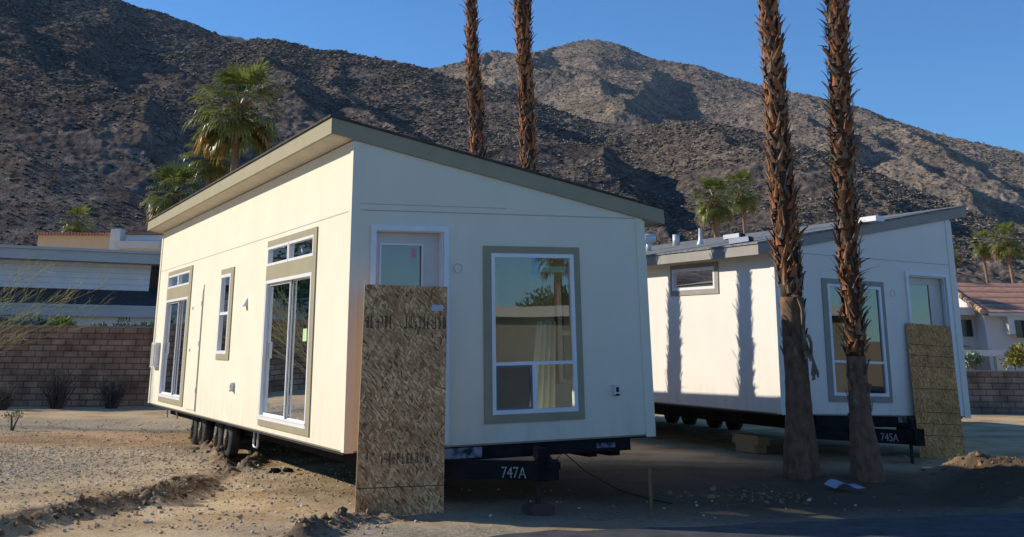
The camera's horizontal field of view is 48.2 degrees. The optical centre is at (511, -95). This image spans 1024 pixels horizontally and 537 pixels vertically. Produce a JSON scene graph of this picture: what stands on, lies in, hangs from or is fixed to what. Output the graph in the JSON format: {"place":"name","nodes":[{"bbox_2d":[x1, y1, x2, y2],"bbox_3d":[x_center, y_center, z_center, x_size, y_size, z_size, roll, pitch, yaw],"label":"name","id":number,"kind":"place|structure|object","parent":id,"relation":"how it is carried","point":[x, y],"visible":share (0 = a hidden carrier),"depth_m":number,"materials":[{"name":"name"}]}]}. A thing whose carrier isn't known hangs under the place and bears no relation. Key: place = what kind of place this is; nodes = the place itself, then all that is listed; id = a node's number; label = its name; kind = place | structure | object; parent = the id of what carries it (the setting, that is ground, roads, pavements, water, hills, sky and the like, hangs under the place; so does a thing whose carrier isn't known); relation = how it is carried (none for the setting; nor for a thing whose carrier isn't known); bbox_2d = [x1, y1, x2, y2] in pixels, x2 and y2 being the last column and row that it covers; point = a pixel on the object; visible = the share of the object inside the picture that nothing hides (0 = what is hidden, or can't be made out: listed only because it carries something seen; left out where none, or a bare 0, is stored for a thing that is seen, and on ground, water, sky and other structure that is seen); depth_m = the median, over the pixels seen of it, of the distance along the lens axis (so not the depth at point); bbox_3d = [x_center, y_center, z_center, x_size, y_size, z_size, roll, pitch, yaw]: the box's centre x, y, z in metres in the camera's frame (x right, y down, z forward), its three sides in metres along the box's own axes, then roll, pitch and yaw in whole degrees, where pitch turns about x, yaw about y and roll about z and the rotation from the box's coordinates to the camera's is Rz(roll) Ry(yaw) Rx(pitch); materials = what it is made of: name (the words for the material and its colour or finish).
{"place":"outdoors","nodes":[
{"label":"outdoors","id":0,"kind":"place"},
{"bbox_2d":[33,229,162,251],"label":"tan house","id":1,"kind":"structure","parent":0,"point":[118,239],"depth_m":59.56,"materials":[{"name":"paint"}]},
{"bbox_2d":[222,35,244,39],"bbox_3d":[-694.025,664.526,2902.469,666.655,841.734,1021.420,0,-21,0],"label":"distant summit","id":2,"kind":"structure","parent":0,"point":[235,37],"depth_m":3325.97,"materials":[{"name":"grey stone"}]},
{"bbox_2d":[0,406,1023,536],"bbox_3d":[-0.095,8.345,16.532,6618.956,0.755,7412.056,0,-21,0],"label":"ground","id":3,"kind":"structure","parent":0,"point":[679,458],"depth_m":15.40,"materials":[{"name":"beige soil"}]},
{"bbox_2d":[0,316,17,324],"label":"shrub","id":4,"kind":"object","parent":3,"relation":"on","point":[1,319],"visible":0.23,"depth_m":36.46,"materials":[{"name":"green plant"}]},
{"bbox_2d":[0,381,20,409],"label":"dead shrub","id":5,"kind":"object","parent":3,"relation":"on","point":[5,398],"visible":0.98,"depth_m":31.74,"materials":[{"name":"brown plant"}]},
{"bbox_2d":[2,408,23,430],"bbox_3d":[-10.773,11.108,24.629,0.455,0.561,0.380,8,-22,-18],"label":"weed","id":6,"kind":"object","parent":3,"relation":"on","point":[12,426],"visible":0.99,"depth_m":24.63,"materials":[{"name":"green plant"}]},
{"bbox_2d":[11,314,48,324],"bbox_3d":[-15.451,14.438,36.414,1.602,2.755,1.468,0,-21,0],"label":"shrub","id":7,"kind":"object","parent":3,"relation":"on","point":[40,319],"visible":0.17,"depth_m":36.76,"materials":[{"name":"green plant"}]},
{"bbox_2d":[39,363,81,408],"bbox_3d":[-12.973,13.778,32.797,1.165,1.224,1.050,6,-22,-13],"label":"dead shrub","id":8,"kind":"object","parent":3,"relation":"on","point":[57,398],"visible":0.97,"depth_m":32.68,"materials":[{"name":"brown plant"}]},
{"bbox_2d":[0,253,122,352],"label":"wispy shrub","id":9,"kind":"object","parent":3,"relation":"on","point":[33,305],"visible":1,"depth_m":26.94,"materials":[{"name":"plant"}]},
{"bbox_2d":[47,315,78,325],"bbox_3d":[-14.525,14.444,36.366,1.170,2.720,0.972,0,-21,0],"label":"shrub","id":10,"kind":"object","parent":3,"relation":"on","point":[62,321],"visible":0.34,"depth_m":36.60,"materials":[{"name":"green plant"}]},
{"bbox_2d":[0,325,154,406],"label":"block wall","id":11,"kind":"structure","parent":3,"relation":"on","point":[94,355],"depth_m":34.49,"materials":[{"name":"brown brick"}]},
{"bbox_2d":[58,204,98,232],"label":"fan palm","id":12,"kind":"object","parent":3,"relation":"on","point":[78,226],"visible":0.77,"depth_m":77.27,"materials":[{"name":"green plant"}]},
{"bbox_2d":[0,244,160,325],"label":"grey house","id":13,"kind":"structure","parent":3,"relation":"on","point":[133,298],"depth_m":41.41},
{"bbox_2d":[88,322,106,325],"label":"shrub","id":14,"kind":"object","parent":3,"relation":"on","point":[102,324],"visible":0.07,"depth_m":37.39,"materials":[{"name":"green plant"}]},
{"bbox_2d":[94,375,131,408],"bbox_3d":[-11.612,14.186,33.327,1.280,1.084,1.093,0,-21,0],"label":"dead shrub","id":15,"kind":"object","parent":3,"relation":"on","point":[113,397],"visible":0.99,"depth_m":33.17,"materials":[{"name":"brown plant"}]},
{"bbox_2d":[113,321,134,325],"bbox_3d":[-12.754,14.829,37.132,0.849,2.582,1.026,19,-28,-39],"label":"shrub","id":16,"kind":"object","parent":3,"relation":"on","point":[123,324],"visible":0.09,"depth_m":37.32,"materials":[{"name":"green plant"}]},
{"bbox_2d":[135,321,154,325],"bbox_3d":[-12.058,14.932,37.371,0.793,2.573,0.972,0,-21,0],"label":"shrub","id":17,"kind":"object","parent":3,"relation":"on","point":[147,324],"visible":0.19,"depth_m":37.62,"materials":[{"name":"green plant"}]},
{"bbox_2d":[138,160,204,225],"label":"fan palm","id":18,"kind":"object","parent":3,"relation":"on","point":[172,175],"visible":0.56,"depth_m":44.73,"materials":[{"name":"green plant"}]},
{"bbox_2d":[170,476,180,480],"bbox_3d":[-4.678,7.980,15.909,0.152,0.079,0.080,0,-21,0],"label":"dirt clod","id":19,"kind":"object","parent":3,"relation":"on","point":[175,478],"visible":0.86,"depth_m":15.89,"materials":[{"name":"brown soil"}]},
{"bbox_2d":[178,127,239,187],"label":"fan palm","id":20,"kind":"object","parent":3,"relation":"on","point":[209,170],"visible":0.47,"depth_m":55.63,"materials":[{"name":"green plant"}]},
{"bbox_2d":[182,57,288,171],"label":"fan palm","id":21,"kind":"object","parent":3,"relation":"on","point":[235,129],"visible":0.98,"depth_m":54.55,"materials":[{"name":"green plant"}]},
{"bbox_2d":[266,468,280,472],"bbox_3d":[-3.549,8.429,17.023,0.243,0.107,0.122,0,-21,0],"label":"black scrap","id":22,"kind":"object","parent":3,"relation":"on","point":[274,470],"visible":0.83,"depth_m":16.99,"materials":[{"name":"plastic"}]},
{"bbox_2d":[282,468,292,471],"bbox_3d":[-3.376,8.503,17.204,0.174,0.081,0.080,0,-21,0],"label":"black scrap","id":23,"kind":"object","parent":3,"relation":"on","point":[287,470],"visible":0.86,"depth_m":17.18,"materials":[{"name":"plastic"}]},
{"bbox_2d":[355,284,446,515],"bbox_3d":[-1.261,5.692,13.260,1.050,2.445,0.022,10,-24,-23],"label":"osb board","id":24,"kind":"object","parent":3,"relation":"on","point":[401,449],"visible":0.98,"depth_m":13.23,"materials":[{"name":"brown wood"}]},
{"bbox_2d":[147,114,665,515],"bbox_3d":[-2.844,7.226,20.098,4.902,4.560,15.610,9,-23,-24],"label":"mobile home","id":25,"kind":"object","parent":3,"relation":"on","point":[275,260],"visible":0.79,"depth_m":15.17,"materials":[{"name":"beige"}]},
{"bbox_2d":[168,274,177,288],"bbox_3d":[-7.163,7.984,24.280,0.065,0.261,1.140,9,-23,-24],"label":"transom window","id":26,"kind":"structure","parent":25,"relation":"in","point":[173,280],"depth_m":24.39,"materials":[{"name":"glass"}]},
{"bbox_2d":[158,296,190,406],"bbox_3d":[-6.816,9.022,23.201,0.135,1.987,2.680,9,-23,-24],"label":"sliding door","id":27,"kind":"structure","parent":25,"relation":"in","point":[171,327],"depth_m":23.37,"materials":[{"name":"white plastic"}]},
{"bbox_2d":[178,270,189,285],"bbox_3d":[-6.643,7.591,23.261,0.065,0.261,1.220,9,-23,-24],"label":"transom window","id":28,"kind":"structure","parent":25,"relation":"in","point":[183,278],"depth_m":23.36,"materials":[{"name":"white plastic"}]},
{"bbox_2d":[185,284,204,411],"bbox_3d":[-5.947,8.270,21.403,0.041,2.190,0.925,9,-23,-24],"label":"door","id":29,"kind":"structure","parent":25,"relation":"in","point":[198,296],"depth_m":21.33,"materials":[{"name":"beige"}]},
{"bbox_2d":[215,267,234,359],"bbox_3d":[-4.882,6.978,19.561,0.065,1.472,0.985,9,-23,-24],"label":"window","id":30,"kind":"structure","parent":25,"relation":"in","point":[227,275],"depth_m":19.61,"materials":[{"name":"white plastic"}]},
{"bbox_2d":[267,242,287,265],"bbox_3d":[-3.461,5.191,17.007,0.065,0.275,1.180,9,-23,-24],"label":"transom window","id":31,"kind":"structure","parent":25,"relation":"in","point":[277,254],"depth_m":17.08,"materials":[{"name":"glass"}]},
{"bbox_2d":[257,271,316,436],"bbox_3d":[-3.115,6.223,15.946,0.135,1.997,2.645,9,-23,-24],"label":"sliding door","id":32,"kind":"structure","parent":25,"relation":"in","point":[277,303],"depth_m":16.00,"materials":[{"name":"white plastic"}]},
{"bbox_2d":[288,234,313,260],"bbox_3d":[-2.921,4.784,15.955,0.065,0.275,1.268,9,-23,-24],"label":"transom window","id":33,"kind":"structure","parent":25,"relation":"in","point":[299,248],"depth_m":16.01,"materials":[{"name":"white plastic"}]},
{"bbox_2d":[369,225,448,443],"bbox_3d":[-1.289,5.238,14.022,1.040,2.520,0.175,9,-23,-24],"label":"door","id":34,"kind":"structure","parent":25,"relation":"in","point":[433,241],"depth_m":14.41,"materials":[{"name":"white plastic"}]},
{"bbox_2d":[483,246,584,423],"bbox_3d":[0.269,5.473,14.678,1.402,2.098,0.065,9,-23,-24],"label":"window","id":35,"kind":"structure","parent":25,"relation":"in","point":[510,392],"depth_m":14.49,"materials":[{"name":"white plastic"}]},
{"bbox_2d":[556,281,571,383],"bbox_3d":[0.899,6.399,17.180,0.065,1.650,1.000,9,-23,-24],"label":"curtain","id":36,"kind":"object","parent":25,"relation":"in","point":[562,287],"depth_m":17.38,"materials":[{"name":"beige fabric"}]},
{"bbox_2d":[461,0,492,157],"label":"palm tree","id":37,"kind":"object","parent":3,"relation":"on","point":[475,95],"visible":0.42,"depth_m":25.41,"materials":[{"name":"brown plant"}]},
{"bbox_2d":[0,440,1022,536],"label":"dirt clods","id":38,"kind":"object","parent":3,"relation":"on","point":[304,520],"visible":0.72,"depth_m":13.47,"materials":[{"name":"brown soil"}]},
{"bbox_2d":[508,0,541,171],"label":"palm tree","id":39,"kind":"object","parent":3,"relation":"on","point":[524,71],"visible":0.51,"depth_m":23.20,"materials":[{"name":"brown plant"}]},
{"bbox_2d":[556,454,671,503],"bbox_3d":[1.172,7.459,15.096,1.498,0.464,4.242,0,-21,0],"label":"cable","id":40,"kind":"object","parent":3,"relation":"on","point":[613,486],"visible":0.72,"depth_m":15.13,"materials":[{"name":"black plastic"}]},
{"bbox_2d":[648,469,652,516],"bbox_3d":[1.572,6.704,12.961,0.040,0.568,0.020,0,-21,0],"label":"survey stake","id":41,"kind":"object","parent":3,"relation":"on","point":[650,492],"visible":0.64,"depth_m":12.97,"materials":[{"name":"brown wood"}]},
{"bbox_2d":[689,172,739,237],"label":"fan palm","id":42,"kind":"object","parent":3,"relation":"on","point":[715,211],"visible":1,"depth_m":60.14,"materials":[{"name":"green plant"}]},
{"bbox_2d":[724,168,762,233],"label":"fan palm","id":43,"kind":"object","parent":3,"relation":"on","point":[743,198],"visible":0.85,"depth_m":64.28,"materials":[{"name":"green plant"}]},
{"bbox_2d":[754,0,821,480],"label":"palm tree","id":44,"kind":"object","parent":3,"relation":"on","point":[801,461],"visible":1,"depth_m":17.21,"materials":[{"name":"brown plant"}]},
{"bbox_2d":[645,205,970,463],"bbox_3d":[3.901,9.611,26.184,5.028,4.534,14.870,11,-23,-22],"label":"mobile home","id":45,"kind":"object","parent":3,"relation":"on","point":[715,332],"visible":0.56,"depth_m":21.25,"materials":[{"name":"white"}]},
{"bbox_2d":[670,261,718,295],"bbox_3d":[3.581,7.327,22.414,0.065,0.582,1.694,11,-23,-22],"label":"window","id":46,"kind":"structure","parent":45,"relation":"in","point":[697,278],"depth_m":22.39,"materials":[{"name":"glass"}]},
{"bbox_2d":[821,278,892,402],"bbox_3d":[6.164,7.788,20.489,1.412,2.045,0.065,11,-23,-22],"label":"window","id":47,"kind":"structure","parent":45,"relation":"in","point":[834,396],"depth_m":20.44,"materials":[{"name":"white plastic"}]},
{"bbox_2d":[904,271,962,414],"bbox_3d":[7.752,8.093,21.198,1.045,2.452,0.175,11,-23,-22],"label":"door","id":48,"kind":"structure","parent":45,"relation":"in","point":[933,284],"depth_m":21.54,"materials":[{"name":"white plastic"}]},
{"bbox_2d":[825,479,864,488],"bbox_3d":[4.395,7.652,15.119,0.538,0.098,0.158,-6,-22,17],"label":"crumpled paper","id":49,"kind":"object","parent":3,"relation":"on","point":[834,483],"visible":1,"depth_m":15.13,"materials":[{"name":"paper"}]},
{"bbox_2d":[816,0,885,482],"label":"palm tree","id":50,"kind":"object","parent":3,"relation":"on","point":[866,465],"visible":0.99,"depth_m":16.96,"materials":[{"name":"brown plant"}]},
{"bbox_2d":[905,323,965,457],"bbox_3d":[7.664,8.770,20.709,1.045,2.223,0.019,12,-26,-21],"label":"osb board","id":51,"kind":"object","parent":3,"relation":"on","point":[935,390],"visible":0.92,"depth_m":20.70,"materials":[{"name":"brown wood"}]},
{"bbox_2d":[953,244,964,282],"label":"fan palm","id":52,"kind":"object","parent":3,"relation":"on","point":[957,261],"visible":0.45,"depth_m":78.42,"materials":[{"name":"green plant"}]},
{"bbox_2d":[964,349,985,369],"bbox_3d":[15.206,15.732,37.941,1.028,1.937,1.136,-13,-25,32],"label":"shrub","id":53,"kind":"object","parent":3,"relation":"on","point":[970,359],"visible":0.55,"depth_m":38.03,"materials":[{"name":"green plant"}]},
{"bbox_2d":[967,229,995,282],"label":"fan palm","id":54,"kind":"object","parent":3,"relation":"on","point":[981,251],"visible":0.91,"depth_m":74.82,"materials":[{"name":"green plant"}]},
{"bbox_2d":[957,283,1023,369],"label":"white house","id":55,"kind":"structure","parent":3,"relation":"on","point":[992,319],"depth_m":54.94,"materials":[{"name":"paint"}]},
{"bbox_2d":[961,320,972,336],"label":"window","id":56,"kind":"structure","parent":55,"relation":"in","point":[967,330],"depth_m":55.65,"materials":[{"name":"glass"}]},
{"bbox_2d":[1014,320,1023,337],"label":"window","id":57,"kind":"structure","parent":55,"relation":"in","point":[1019,324],"depth_m":53.96,"materials":[{"name":"metal"}]},
{"bbox_2d":[966,370,1023,413],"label":"block wall","id":58,"kind":"structure","parent":3,"relation":"on","point":[995,391],"depth_m":34.39,"materials":[{"name":"brick"}]},
{"bbox_2d":[985,221,1023,282],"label":"fan palm","id":59,"kind":"object","parent":3,"relation":"on","point":[1004,249],"visible":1,"depth_m":72.91,"materials":[{"name":"green plant"}]},
{"bbox_2d":[999,342,1023,369],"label":"shrub","id":60,"kind":"object","parent":3,"relation":"on","point":[1014,354],"visible":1,"depth_m":37.11,"materials":[{"name":"green plant"}]},
{"bbox_2d":[0,0,1023,282],"bbox_3d":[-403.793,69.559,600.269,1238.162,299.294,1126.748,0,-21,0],"label":"mountain slope","id":61,"kind":"structure","parent":0,"point":[78,142],"depth_m":380.05,"materials":[{"name":"brown stone"}]},
{"bbox_2d":[0,0,1023,269],"bbox_3d":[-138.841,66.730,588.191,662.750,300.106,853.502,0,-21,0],"label":"hillside scrub","id":62,"kind":"object","parent":61,"relation":"on","point":[318,56],"visible":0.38,"depth_m":515.97,"materials":[{"name":"plant"}]},
{"bbox_2d":[122,0,1023,152],"label":"sky","id":63,"kind":"structure","parent":0,"point":[953,68],"materials":[{"name":"blue"}]},
{"bbox_2d":[429,39,1023,230],"bbox_3d":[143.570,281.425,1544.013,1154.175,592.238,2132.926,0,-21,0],"label":"mountain peak","id":64,"kind":"structure","parent":0,"point":[981,186],"depth_m":1430.25,"materials":[{"name":"stone"}]},
{"bbox_2d":[432,39,1023,225],"bbox_3d":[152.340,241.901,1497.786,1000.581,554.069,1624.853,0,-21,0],"label":"hillside scrub","id":65,"kind":"object","parent":64,"relation":"on","point":[879,141],"visible":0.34,"depth_m":1474.78,"materials":[{"name":"brown plant"}]},
{"bbox_2d":[490,513,1023,536],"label":"road","id":66,"kind":"structure","parent":0,"point":[989,525],"depth_m":11.92,"materials":[{"name":"grey asphalt"}]}
]}

